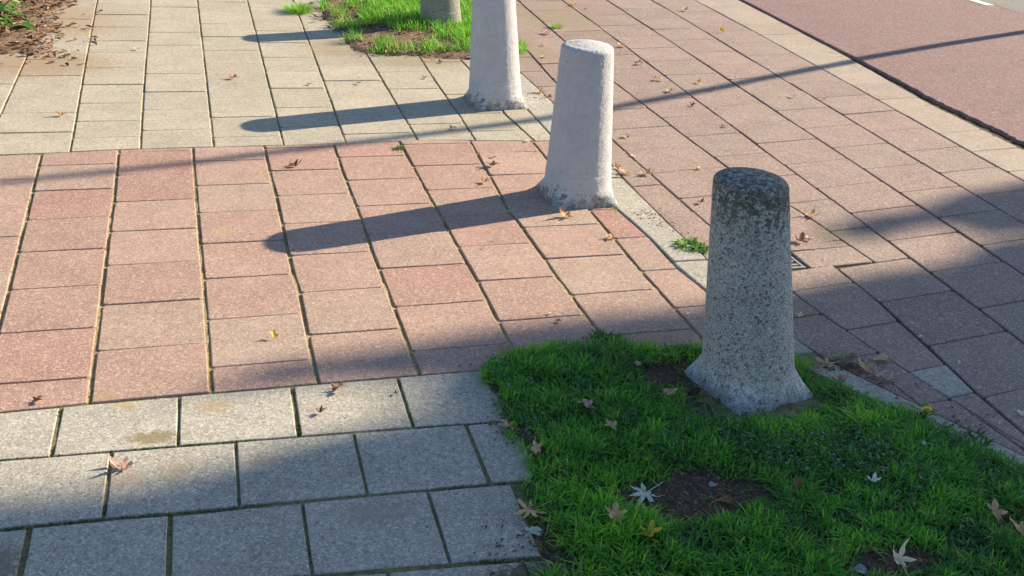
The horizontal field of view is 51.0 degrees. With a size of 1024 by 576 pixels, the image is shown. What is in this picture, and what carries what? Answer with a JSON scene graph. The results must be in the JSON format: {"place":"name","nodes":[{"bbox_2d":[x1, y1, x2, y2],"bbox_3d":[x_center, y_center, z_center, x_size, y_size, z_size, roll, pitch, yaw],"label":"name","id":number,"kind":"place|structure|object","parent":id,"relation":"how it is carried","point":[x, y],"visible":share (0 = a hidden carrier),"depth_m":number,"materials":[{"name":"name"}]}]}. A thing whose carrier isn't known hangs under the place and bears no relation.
{"place":"outdoors","nodes":[
{"label":"outdoors","id":0,"kind":"place"},
{"bbox_2d":[0,0,68,55],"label":"soil","id":1,"kind":"structure","parent":0,"point":[5,40],"depth_m":6.53,"materials":[{"name":"brown soil"}]},
{"bbox_2d":[0,0,33,29],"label":"plant","id":2,"kind":"object","parent":1,"relation":"on","point":[9,9],"visible":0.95,"depth_m":6.50,"materials":[{"name":"green plant"}]},
{"bbox_2d":[0,0,102,65],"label":"leaf litter","id":3,"kind":"object","parent":1,"relation":"on","point":[43,35],"visible":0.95,"depth_m":6.46,"materials":[{"name":"brown plant"}]},
{"bbox_2d":[0,0,549,155],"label":"grey pavement","id":4,"kind":"structure","parent":0,"point":[176,111],"depth_m":5.69,"materials":[{"name":"tile"}]},
{"bbox_2d":[53,110,65,115],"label":"fallen leaf","id":5,"kind":"object","parent":4,"relation":"on","point":[59,113],"visible":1,"depth_m":5.06,"materials":[{"name":"orange plant"}]},
{"bbox_2d":[281,0,319,13],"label":"grass tuft","id":6,"kind":"object","parent":4,"relation":"on","point":[300,8],"visible":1,"depth_m":7.50,"materials":[{"name":"green plant"}]},
{"bbox_2d":[463,0,527,110],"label":"bollard","id":7,"kind":"object","parent":4,"relation":"on","point":[494,81],"visible":0.97,"depth_m":5.55,"materials":[{"name":"white concrete"}]},
{"bbox_2d":[0,140,705,413],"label":"red pavement","id":8,"kind":"structure","parent":0,"point":[151,344],"depth_m":3.72,"materials":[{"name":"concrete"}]},
{"bbox_2d":[32,395,42,401],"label":"fallen leaf","id":9,"kind":"object","parent":8,"relation":"on","point":[39,397],"visible":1,"depth_m":2.85,"materials":[{"name":"orange plant"}]},
{"bbox_2d":[269,329,278,337],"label":"fallen leaf","id":10,"kind":"object","parent":8,"relation":"on","point":[274,334],"visible":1,"depth_m":3.24,"materials":[{"name":"yellow plant"}]},
{"bbox_2d":[287,159,300,165],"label":"fallen leaf","id":11,"kind":"object","parent":8,"relation":"on","point":[293,164],"visible":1,"depth_m":4.63,"materials":[{"name":"brown plant"}]},
{"bbox_2d":[393,145,404,149],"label":"weed","id":12,"kind":"object","parent":8,"relation":"on","point":[399,147],"visible":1,"depth_m":4.96,"materials":[{"name":"green plant"}]},
{"bbox_2d":[485,160,500,165],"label":"fallen leaf","id":13,"kind":"object","parent":8,"relation":"on","point":[493,163],"visible":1,"depth_m":4.80,"materials":[{"name":"brown plant"}]},
{"bbox_2d":[560,207,574,217],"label":"fallen leaf","id":14,"kind":"object","parent":8,"relation":"on","point":[564,214],"visible":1,"depth_m":4.30,"materials":[{"name":"brown plant"}]},
{"bbox_2d":[535,39,618,209],"bbox_3d":[0.294,-0.670,4.402,0.294,0.683,0.296,-4,26,-16],"label":"bollard","id":15,"kind":"object","parent":8,"relation":"on","point":[578,171],"visible":0.99,"depth_m":4.31,"materials":[{"name":"white concrete"}]},
{"bbox_2d":[583,328,628,346],"bbox_3d":[0.300,0.163,3.363,0.165,0.034,0.141,19,29,28],"label":"weed","id":16,"kind":"object","parent":8,"relation":"on","point":[601,333],"visible":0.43,"depth_m":3.38,"materials":[{"name":"green plant"}]},
{"bbox_2d":[0,0,709,401],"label":"joint filling","id":17,"kind":"object","parent":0,"point":[208,348],"visible":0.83,"depth_m":3.95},
{"bbox_2d":[320,0,470,59],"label":"soil","id":18,"kind":"structure","parent":0,"point":[362,47],"depth_m":6.88,"materials":[{"name":"brown soil"}]},
{"bbox_2d":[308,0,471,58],"bbox_3d":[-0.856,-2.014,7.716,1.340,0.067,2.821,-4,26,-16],"label":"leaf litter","id":19,"kind":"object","parent":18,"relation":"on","point":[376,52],"visible":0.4,"depth_m":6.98,"materials":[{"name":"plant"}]},
{"bbox_2d":[314,0,533,54],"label":"grass","id":20,"kind":"structure","parent":18,"relation":"on","point":[413,12],"depth_m":7.15,"materials":[{"name":"green plant"}]},
{"bbox_2d":[420,0,461,25],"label":"bollard","id":21,"kind":"object","parent":18,"relation":"on","point":[435,10],"visible":0.66,"depth_m":7.19,"materials":[{"name":"grey concrete"}]},
{"bbox_2d":[0,348,912,575],"bbox_3d":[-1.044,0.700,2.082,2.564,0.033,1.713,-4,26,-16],"label":"grey pavement","id":22,"kind":"structure","parent":0,"point":[368,533],"depth_m":2.59,"materials":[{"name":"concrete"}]},
{"bbox_2d":[108,454,138,469],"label":"fallen leaf","id":23,"kind":"object","parent":22,"relation":"on","point":[124,464],"visible":1,"depth_m":2.61,"materials":[{"name":"brown plant"}]},
{"bbox_2d":[326,382,346,391],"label":"fallen leaf","id":24,"kind":"object","parent":22,"relation":"on","point":[336,387],"visible":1,"depth_m":2.99,"materials":[{"name":"brown plant"}]},
{"bbox_2d":[0,58,997,564],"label":"moss","id":25,"kind":"object","parent":22,"relation":"on","point":[292,392],"visible":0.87,"depth_m":2.68,"materials":[{"name":"green plant"}]},
{"bbox_2d":[819,347,846,359],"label":"weed","id":26,"kind":"object","parent":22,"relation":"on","point":[834,353],"visible":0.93,"depth_m":3.39,"materials":[{"name":"green plant"}]},
{"bbox_2d":[487,349,1023,575],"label":"soil","id":27,"kind":"structure","parent":0,"point":[669,370],"depth_m":2.65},
{"bbox_2d":[501,419,514,428],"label":"fallen leaf","id":28,"kind":"object","parent":27,"relation":"on","point":[505,422],"visible":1,"depth_m":2.87,"materials":[{"name":"brown plant"}]},
{"bbox_2d":[525,526,542,534],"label":"fallen leaf","id":29,"kind":"object","parent":27,"relation":"on","point":[534,530],"visible":1,"depth_m":2.50,"materials":[{"name":"grey plant"}]},
{"bbox_2d":[629,482,662,504],"bbox_3d":[0.326,0.501,2.608,0.093,0.014,0.094,3,25,-2],"label":"fallen leaf","id":30,"kind":"object","parent":27,"relation":"on","point":[644,494],"visible":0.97,"depth_m":2.61,"materials":[{"name":"plant"}]},
{"bbox_2d":[709,481,717,486],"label":"fallen leaf","id":31,"kind":"object","parent":27,"relation":"on","point":[711,484],"visible":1,"depth_m":2.67,"materials":[{"name":"plant"}]},
{"bbox_2d":[716,494,739,502],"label":"fallen leaf","id":32,"kind":"object","parent":27,"relation":"on","point":[726,498],"visible":1,"depth_m":2.61,"materials":[{"name":"brown plant"}]},
{"bbox_2d":[484,344,1003,575],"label":"dry straw","id":33,"kind":"object","parent":27,"relation":"on","point":[691,478],"visible":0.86,"depth_m":2.64,"materials":[{"name":"plant"}]},
{"bbox_2d":[469,331,1023,575],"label":"grass","id":34,"kind":"structure","parent":27,"relation":"on","point":[605,371],"depth_m":2.71,"materials":[{"name":"green plant"}]},
{"bbox_2d":[514,499,551,517],"bbox_3d":[0.046,0.520,2.534,0.077,0.021,0.087,10,26,13],"label":"fallen leaf","id":35,"kind":"object","parent":34,"relation":"on","point":[528,509],"visible":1,"depth_m":2.53,"materials":[{"name":"brown plant"}]},
{"bbox_2d":[531,440,541,453],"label":"fallen leaf","id":36,"kind":"object","parent":34,"relation":"on","point":[535,448],"visible":1,"depth_m":2.73,"materials":[{"name":"plant"}]},
{"bbox_2d":[577,399,594,408],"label":"fallen leaf","id":37,"kind":"object","parent":34,"relation":"on","point":[588,403],"visible":1,"depth_m":2.93,"materials":[{"name":"brown plant"}]},
{"bbox_2d":[605,419,616,429],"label":"fallen leaf","id":38,"kind":"object","parent":34,"relation":"on","point":[611,424],"visible":1,"depth_m":2.83,"materials":[{"name":"plant"}]},
{"bbox_2d":[604,502,626,524],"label":"fallen leaf","id":39,"kind":"object","parent":34,"relation":"on","point":[617,514],"visible":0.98,"depth_m":2.50,"materials":[{"name":"brown plant"}]},
{"bbox_2d":[637,519,662,536],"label":"fallen leaf","id":40,"kind":"object","parent":34,"relation":"on","point":[653,529],"visible":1,"depth_m":2.45,"materials":[{"name":"plant"}]},
{"bbox_2d":[662,388,677,394],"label":"fallen leaf","id":41,"kind":"object","parent":34,"relation":"on","point":[667,391],"visible":0.98,"depth_m":3.04,"materials":[{"name":"plant"}]},
{"bbox_2d":[794,475,801,487],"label":"fallen leaf","id":42,"kind":"object","parent":34,"relation":"on","point":[797,483],"visible":1,"depth_m":2.65,"materials":[{"name":"brown plant"}]},
{"bbox_2d":[868,472,880,481],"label":"fallen leaf","id":43,"kind":"object","parent":34,"relation":"on","point":[874,478],"visible":1,"depth_m":2.70,"materials":[{"name":"plant"}]},
{"bbox_2d":[893,538,916,575],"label":"fallen leaf","id":44,"kind":"object","parent":34,"relation":"on","point":[899,558],"visible":1,"depth_m":2.40,"materials":[{"name":"beige plant"}]},
{"bbox_2d":[1010,517,1023,534],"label":"fallen leaf","id":45,"kind":"object","parent":34,"relation":"on","point":[1020,527],"visible":0.98,"depth_m":2.54,"materials":[{"name":"beige plant"}]},
{"bbox_2d":[684,167,812,416],"bbox_3d":[0.702,0.004,3.049,0.325,0.683,0.290,-11,29,-28],"label":"bollard","id":46,"kind":"object","parent":27,"relation":"on","point":[745,360],"visible":0.94,"depth_m":2.97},
{"bbox_2d":[482,334,1023,542],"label":"clover","id":47,"kind":"object","parent":27,"relation":"on","point":[805,450],"visible":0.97,"depth_m":2.83,"materials":[{"name":"green plant"}]},
{"bbox_2d":[850,564,867,573],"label":"fallen leaf","id":48,"kind":"object","parent":27,"relation":"on","point":[863,567],"visible":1,"depth_m":2.40,"materials":[{"name":"grey plant"}]},
{"bbox_2d":[895,392,955,418],"bbox_3d":[1.178,0.360,3.047,0.139,0.058,0.150,-12,30,-30],"label":"dandelion","id":49,"kind":"object","parent":27,"relation":"on","point":[926,409],"visible":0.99,"depth_m":3.04,"materials":[{"name":"green plant"}]},
{"bbox_2d":[945,424,1006,454],"bbox_3d":[1.256,0.427,2.954,0.184,0.031,0.179,-4,26,-16],"label":"weed","id":50,"kind":"object","parent":27,"relation":"on","point":[986,442],"visible":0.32,"depth_m":2.98,"materials":[{"name":"green plant"}]},
{"bbox_2d":[985,499,1007,523],"bbox_3d":[1.169,0.541,2.588,0.039,0.035,0.056,-9,28,-25],"label":"fallen leaf","id":51,"kind":"object","parent":27,"relation":"on","point":[994,507],"visible":1,"depth_m":2.59,"materials":[{"name":"beige plant"}]},
{"bbox_2d":[515,0,1023,455],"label":"red pavement","id":52,"kind":"structure","parent":0,"point":[844,165],"depth_m":4.88,"materials":[{"name":"tile"}]},
{"bbox_2d":[548,22,562,28],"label":"weed","id":53,"kind":"object","parent":52,"relation":"on","point":[555,26],"visible":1,"depth_m":7.59,"materials":[{"name":"green plant"}]},
{"bbox_2d":[640,168,653,173],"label":"fallen leaf","id":54,"kind":"object","parent":52,"relation":"on","point":[647,172],"visible":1,"depth_m":4.84,"materials":[{"name":"beige plant"}]},
{"bbox_2d":[685,242,708,253],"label":"weed","id":55,"kind":"object","parent":52,"relation":"on","point":[703,250],"visible":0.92,"depth_m":4.09,"materials":[{"name":"green plant"}]},
{"bbox_2d":[450,210,1006,534],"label":"petal specks","id":56,"kind":"object","parent":52,"relation":"on","point":[959,361],"visible":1,"depth_m":3.53,"materials":[{"name":"beige plant"}]},
{"bbox_2d":[459,52,1011,575],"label":"leaf crumbs","id":57,"kind":"object","parent":52,"relation":"on","point":[709,460],"visible":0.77,"depth_m":2.64,"materials":[{"name":"brown plant"}]},
{"bbox_2d":[791,256,805,269],"bbox_3d":[0.976,-0.105,4.082,0.197,0.027,0.209,-4,26,-16],"label":"drain grate","id":58,"kind":"object","parent":52,"relation":"on","point":[800,266],"visible":0.15,"depth_m":4.04,"materials":[{"name":"metal"}]},
{"bbox_2d":[791,232,807,241],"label":"fallen leaf","id":59,"kind":"object","parent":52,"relation":"on","point":[802,236],"visible":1,"depth_m":4.23,"materials":[{"name":"brown plant"}]},
{"bbox_2d":[805,208,820,215],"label":"fallen leaf","id":60,"kind":"object","parent":52,"relation":"on","point":[811,213],"visible":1,"depth_m":4.49,"materials":[{"name":"brown plant"}]},
{"bbox_2d":[858,357,881,372],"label":"fallen leaf","id":61,"kind":"object","parent":52,"relation":"on","point":[864,366],"visible":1,"depth_m":3.30,"materials":[{"name":"beige plant"}]},
{"bbox_2d":[865,365,899,380],"bbox_3d":[1.126,0.262,3.261,0.104,0.021,0.069,9,26,11],"label":"fallen leaf","id":62,"kind":"object","parent":52,"relation":"on","point":[876,373],"visible":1,"depth_m":3.28,"materials":[{"name":"brown plant"}]},
{"bbox_2d":[873,353,896,360],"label":"fallen leaf","id":63,"kind":"object","parent":52,"relation":"on","point":[881,356],"visible":1,"depth_m":3.36,"materials":[{"name":"brown plant"}]},
{"bbox_2d":[873,370,897,380],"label":"fallen leaf","id":64,"kind":"object","parent":52,"relation":"on","point":[888,375],"visible":1,"depth_m":3.25,"materials":[{"name":"plant"}]},
{"bbox_2d":[517,0,1023,467],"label":"joint filling","id":65,"kind":"object","parent":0,"point":[998,135],"visible":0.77,"depth_m":5.91,"materials":[{"name":"soil"}]},
{"bbox_2d":[696,0,1023,181],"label":"curb","id":66,"kind":"structure","parent":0,"point":[1001,154],"depth_m":6.60,"materials":[{"name":"concrete"}]},
{"bbox_2d":[739,0,1023,145],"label":"cycle lane","id":67,"kind":"structure","parent":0,"point":[964,58],"depth_m":7.85,"materials":[{"name":"red asphalt"}]},
{"bbox_2d":[971,0,991,4],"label":"lane marking","id":68,"kind":"object","parent":67,"relation":"on","point":[981,2],"visible":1,"depth_m":9.72,"materials":[{"name":"paint"}]},
{"bbox_2d":[910,365,972,398],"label":"grey pavement","id":69,"kind":"structure","parent":0,"point":[946,381],"depth_m":3.27,"materials":[{"name":"concrete"}]},
{"bbox_2d":[980,0,1023,13],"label":"road marking","id":70,"kind":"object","parent":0,"point":[1016,5],"depth_m":9.76,"materials":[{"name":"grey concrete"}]},
{"label":"ground","id":71,"kind":"structure","parent":0,"visible":0},
{"bbox_2d":[520,74,1023,465],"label":"kerb","id":72,"kind":"structure","parent":71,"relation":"on","point":[691,265],"depth_m":4.10,"materials":[{"name":"concrete"}]},
{"bbox_2d":[670,236,706,251],"bbox_3d":[0.674,-0.167,4.108,0.148,0.039,0.149,-4,26,-16],"label":"weed","id":73,"kind":"object","parent":72,"relation":"on","point":[683,241],"visible":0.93,"depth_m":4.12,"materials":[{"name":"green plant"}]},
{"bbox_2d":[813,357,840,368],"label":"fallen leaf","id":74,"kind":"object","parent":72,"relation":"on","point":[826,362],"visible":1,"depth_m":3.31,"materials":[{"name":"brown plant"}]},
{"bbox_2d":[836,374,845,381],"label":"fallen leaf","id":75,"kind":"object","parent":72,"relation":"on","point":[840,377],"visible":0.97,"depth_m":3.23,"materials":[{"name":"brown plant"}]}
]}

